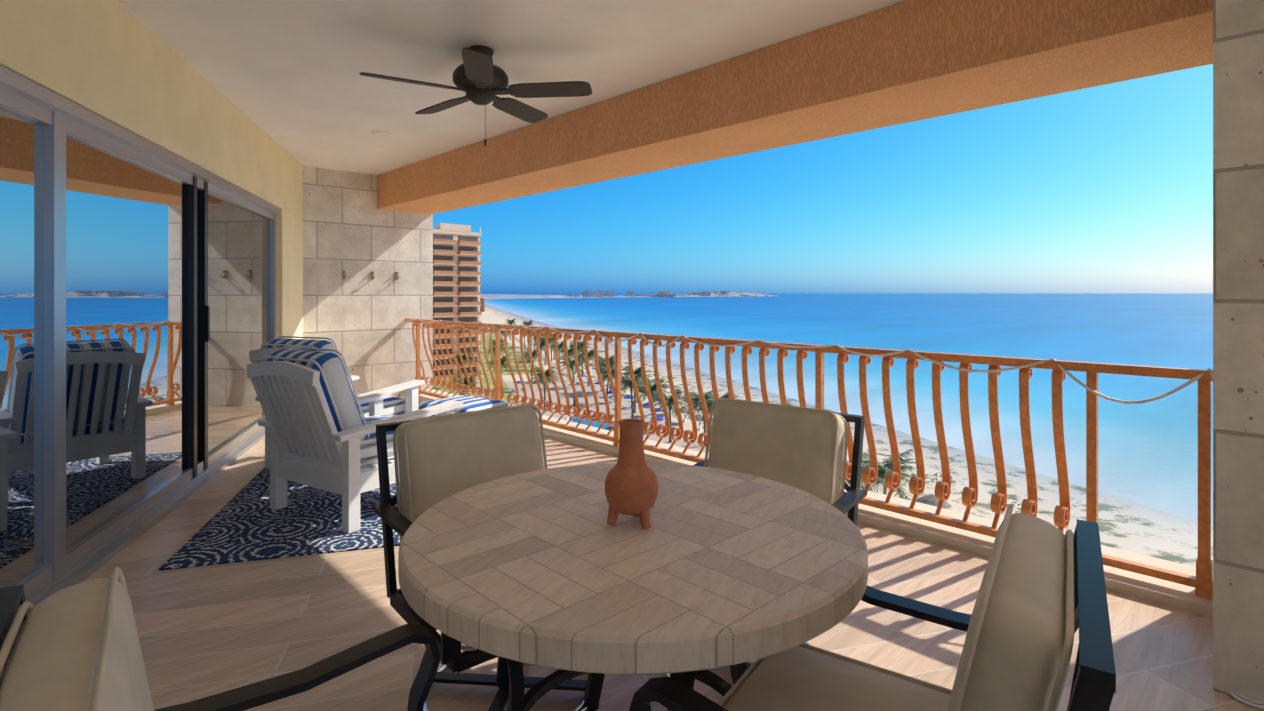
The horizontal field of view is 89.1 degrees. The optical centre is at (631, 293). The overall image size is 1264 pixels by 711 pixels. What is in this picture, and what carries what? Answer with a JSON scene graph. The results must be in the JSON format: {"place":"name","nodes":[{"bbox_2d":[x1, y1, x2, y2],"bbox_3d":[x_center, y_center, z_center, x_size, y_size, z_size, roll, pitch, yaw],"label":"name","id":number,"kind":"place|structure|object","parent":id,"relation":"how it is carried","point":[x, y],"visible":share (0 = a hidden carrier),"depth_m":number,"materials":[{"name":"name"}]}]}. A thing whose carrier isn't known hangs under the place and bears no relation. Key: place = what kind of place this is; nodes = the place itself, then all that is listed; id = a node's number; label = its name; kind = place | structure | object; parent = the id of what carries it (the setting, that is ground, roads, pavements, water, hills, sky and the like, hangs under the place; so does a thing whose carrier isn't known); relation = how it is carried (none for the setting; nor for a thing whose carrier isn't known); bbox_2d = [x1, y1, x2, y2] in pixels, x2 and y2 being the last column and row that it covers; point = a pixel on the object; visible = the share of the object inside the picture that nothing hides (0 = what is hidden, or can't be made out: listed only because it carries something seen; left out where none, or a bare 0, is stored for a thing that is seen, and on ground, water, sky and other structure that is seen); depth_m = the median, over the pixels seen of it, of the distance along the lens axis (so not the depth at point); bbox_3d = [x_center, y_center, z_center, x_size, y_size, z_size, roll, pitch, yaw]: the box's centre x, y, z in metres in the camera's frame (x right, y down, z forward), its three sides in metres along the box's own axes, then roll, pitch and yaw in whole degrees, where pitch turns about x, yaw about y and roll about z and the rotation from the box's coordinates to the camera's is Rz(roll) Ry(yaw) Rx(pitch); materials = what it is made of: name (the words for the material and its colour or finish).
{"place":"outdoors","nodes":[
{"label":"outdoors","id":0,"kind":"place"},
{"bbox_2d":[433,332,537,405],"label":"resort lawn","id":1,"kind":"structure","parent":0,"point":[507,391],"depth_m":205.62,"materials":[{"name":"green plant"}]},
{"bbox_2d":[433,223,481,379],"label":"high-rise building","id":2,"kind":"structure","parent":1,"relation":"on","point":[457,273],"depth_m":191.29,"materials":[{"name":"paint"}]},
{"bbox_2d":[117,0,905,174],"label":"ceiling slab","id":3,"kind":"structure","parent":0,"point":[287,77],"depth_m":3.79,"materials":[{"name":"white paint"}]},
{"bbox_2d":[372,131,391,136],"bbox_3d":[-2.245,-1.429,5.758,0.170,0.012,0.170,0,0,-44],"label":"recessed light","id":4,"kind":"object","parent":3,"relation":"attached to","point":[382,133],"visible":1,"depth_m":5.75,"materials":[{"name":"paint"}]},
{"bbox_2d":[359,45,591,145],"bbox_3d":[-0.926,-1.155,3.807,1.276,0.560,1.245,0,0,-44],"label":"ceiling fan","id":5,"kind":"object","parent":3,"relation":"hanging from","point":[479,78],"visible":1,"depth_m":3.72},
{"bbox_2d":[377,0,1212,213],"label":"ceiling beam","id":6,"kind":"structure","parent":3,"relation":"attached to","point":[906,61],"depth_m":3.53,"materials":[{"name":"orange paint"}]},
{"bbox_2d":[475,333,708,452],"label":"resort paving","id":7,"kind":"structure","parent":0,"point":[626,413],"depth_m":151.48,"materials":[{"name":"white concrete"}]},
{"bbox_2d":[512,374,664,428],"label":"shrubs","id":8,"kind":"object","parent":7,"relation":"on","point":[627,397],"visible":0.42,"depth_m":140.27,"materials":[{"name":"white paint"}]},
{"bbox_2d":[567,415,614,430],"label":"swimming pool","id":9,"kind":"structure","parent":7,"relation":"in","point":[607,426],"depth_m":123.16,"materials":[{"name":"blue liquid"}]},
{"bbox_2d":[480,289,774,298],"bbox_3d":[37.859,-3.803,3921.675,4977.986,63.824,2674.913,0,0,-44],"label":"headland hill","id":10,"kind":"structure","parent":0,"point":[714,293],"depth_m":4133.41,"materials":[{"name":"paint"}]},
{"bbox_2d":[566,290,766,296],"bbox_3d":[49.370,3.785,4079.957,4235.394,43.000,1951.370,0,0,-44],"label":"shore buildings","id":11,"kind":"structure","parent":10,"relation":"on","point":[597,293],"depth_m":4519.51,"materials":[{"name":"paint"}]},
{"bbox_2d":[0,400,1263,710],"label":"terrace floor","id":12,"kind":"structure","parent":0,"point":[208,630],"depth_m":2.45,"materials":[{"name":"beige tile"}]},
{"bbox_2d":[0,0,302,338],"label":"facade wall","id":13,"kind":"structure","parent":12,"relation":"on","point":[116,62],"depth_m":3.55,"materials":[{"name":"beige paint"}]},
{"bbox_2d":[0,64,280,605],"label":"sliding door","id":14,"kind":"structure","parent":13,"relation":"attached to","point":[58,117],"depth_m":3.02,"materials":[{"name":"silver metal"}]},
{"bbox_2d":[0,107,269,587],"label":"door glass","id":15,"kind":"object","parent":14,"relation":"attached to","point":[126,334],"visible":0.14,"depth_m":3.27,"materials":[{"name":"grey"}]},
{"bbox_2d":[0,567,440,710],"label":"dining chair","id":16,"kind":"object","parent":12,"relation":"on","point":[76,647],"visible":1,"depth_m":0.83,"materials":[{"name":"beige fabric"}]},
{"bbox_2d":[159,468,401,569],"bbox_3d":[-1.747,1.281,4.404,1.650,0.008,2.500,0,0,-16],"label":"area rug","id":17,"kind":"object","parent":12,"relation":"on","point":[246,523],"visible":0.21,"depth_m":3.47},
{"bbox_2d":[249,336,424,468],"bbox_3d":[-2.197,0.792,4.806,0.800,0.970,0.954,0,0,24],"label":"lounge chair","id":18,"kind":"object","parent":17,"relation":"on","point":[394,406],"visible":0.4,"depth_m":4.66,"materials":[{"name":"white paint"}]},
{"bbox_2d":[246,346,462,533],"bbox_3d":[-1.661,0.792,3.877,0.800,0.970,0.954,0,0,32],"label":"lounge chair","id":19,"kind":"object","parent":17,"relation":"on","point":[322,434],"visible":0.83,"depth_m":3.54,"materials":[{"name":"white paint"}]},
{"bbox_2d":[418,395,507,416],"bbox_3d":[-1.400,1.081,5.320,0.620,0.409,0.520,0,0,32],"label":"cushion","id":20,"kind":"object","parent":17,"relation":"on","point":[471,403],"visible":0.35,"depth_m":5.23,"materials":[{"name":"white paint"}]},
{"bbox_2d":[303,166,432,396],"bbox_3d":[-3.399,-0.075,7.745,1.950,2.720,0.350,0,0,-44],"label":"wall stone","id":21,"kind":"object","parent":12,"relation":"on","point":[357,315],"visible":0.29,"depth_m":7.70,"materials":[{"name":"beige stone"}]},
{"bbox_2d":[343,271,398,279],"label":"wall hooks","id":22,"kind":"object","parent":21,"relation":"attached to","point":[373,275],"depth_m":7.74,"materials":[{"name":"gold metal"}]},
{"bbox_2d":[372,404,587,710],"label":"dining chair","id":23,"kind":"object","parent":12,"relation":"on","point":[439,458],"visible":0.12,"depth_m":2.13,"materials":[{"name":"beige fabric"}]},
{"bbox_2d":[398,463,867,710],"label":"dining table","id":24,"kind":"object","parent":12,"relation":"on","point":[711,568],"visible":0.9,"depth_m":1.32,"materials":[{"name":"tile"}]},
{"bbox_2d":[605,419,657,528],"bbox_3d":[-0.001,0.441,1.585,0.132,0.253,0.136,0,0,16],"label":"vase","id":25,"kind":"object","parent":24,"relation":"on","point":[631,484],"visible":1,"depth_m":1.55,"materials":[{"name":"orange ceramic"}]},
{"bbox_2d":[662,398,866,703],"bbox_3d":[0.400,0.849,2.263,0.670,0.872,0.671,0,0,39],"label":"dining chair","id":26,"kind":"object","parent":12,"relation":"on","point":[800,448],"visible":0.21,"depth_m":2.32,"materials":[{"name":"beige fabric"}]},
{"bbox_2d":[400,389,1212,617],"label":"terrace kerb","id":27,"kind":"structure","parent":12,"relation":"on","point":[1162,591],"depth_m":3.33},
{"bbox_2d":[405,318,1212,599],"bbox_3d":[-0.164,0.778,5.357,0.176,0.925,7.570,0,0,-44],"label":"balcony railing","id":28,"kind":"object","parent":27,"relation":"on","point":[1201,582],"visible":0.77,"depth_m":3.62,"materials":[{"name":"orange metal"}]},
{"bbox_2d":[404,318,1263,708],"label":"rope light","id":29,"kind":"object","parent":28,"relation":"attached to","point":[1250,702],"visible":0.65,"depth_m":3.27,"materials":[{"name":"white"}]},
{"bbox_2d":[629,505,1115,710],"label":"dining chair","id":30,"kind":"object","parent":12,"relation":"on","point":[1041,599],"visible":0.85,"depth_m":1.01,"materials":[{"name":"beige fabric"}]},
{"bbox_2d":[1213,0,1263,703],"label":"stone pillar","id":31,"kind":"structure","parent":12,"relation":"on","point":[1238,347],"depth_m":2.04,"materials":[{"name":"beige stone"}]},
{"bbox_2d":[433,64,1212,293],"label":"sky","id":32,"kind":"structure","parent":0,"point":[1107,188],"materials":[{"name":"blue"}]},
{"bbox_2d":[480,294,1212,566],"bbox_3d":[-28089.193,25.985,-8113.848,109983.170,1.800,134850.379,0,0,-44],"label":"beach","id":33,"kind":"structure","parent":0,"point":[1127,525],"depth_m":87.47,"materials":[{"name":"beige sand"}]},
{"bbox_2d":[480,296,484,311],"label":"building","id":34,"kind":"structure","parent":33,"relation":"on","point":[482,307],"depth_m":877.76,"materials":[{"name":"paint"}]},
{"bbox_2d":[448,318,927,500],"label":"palm trees","id":35,"kind":"object","parent":33,"relation":"on","point":[882,469],"visible":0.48,"depth_m":121.50,"materials":[{"name":"green plant"}]},
{"bbox_2d":[572,351,951,508],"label":"beach palapas","id":36,"kind":"structure","parent":33,"relation":"on","point":[932,500],"depth_m":117.20,"materials":[{"name":"white paint"}]},
{"bbox_2d":[543,339,1021,511],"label":"beach shrubs","id":37,"kind":"object","parent":33,"relation":"on","point":[703,427],"visible":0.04,"depth_m":89.91,"materials":[{"name":"green plant"}]},
{"bbox_2d":[482,293,1212,525],"bbox_3d":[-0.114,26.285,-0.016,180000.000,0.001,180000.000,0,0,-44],"label":"sea","id":38,"kind":"structure","parent":0,"point":[1147,454],"depth_m":294.90,"materials":[{"name":"liquid"}]}
]}

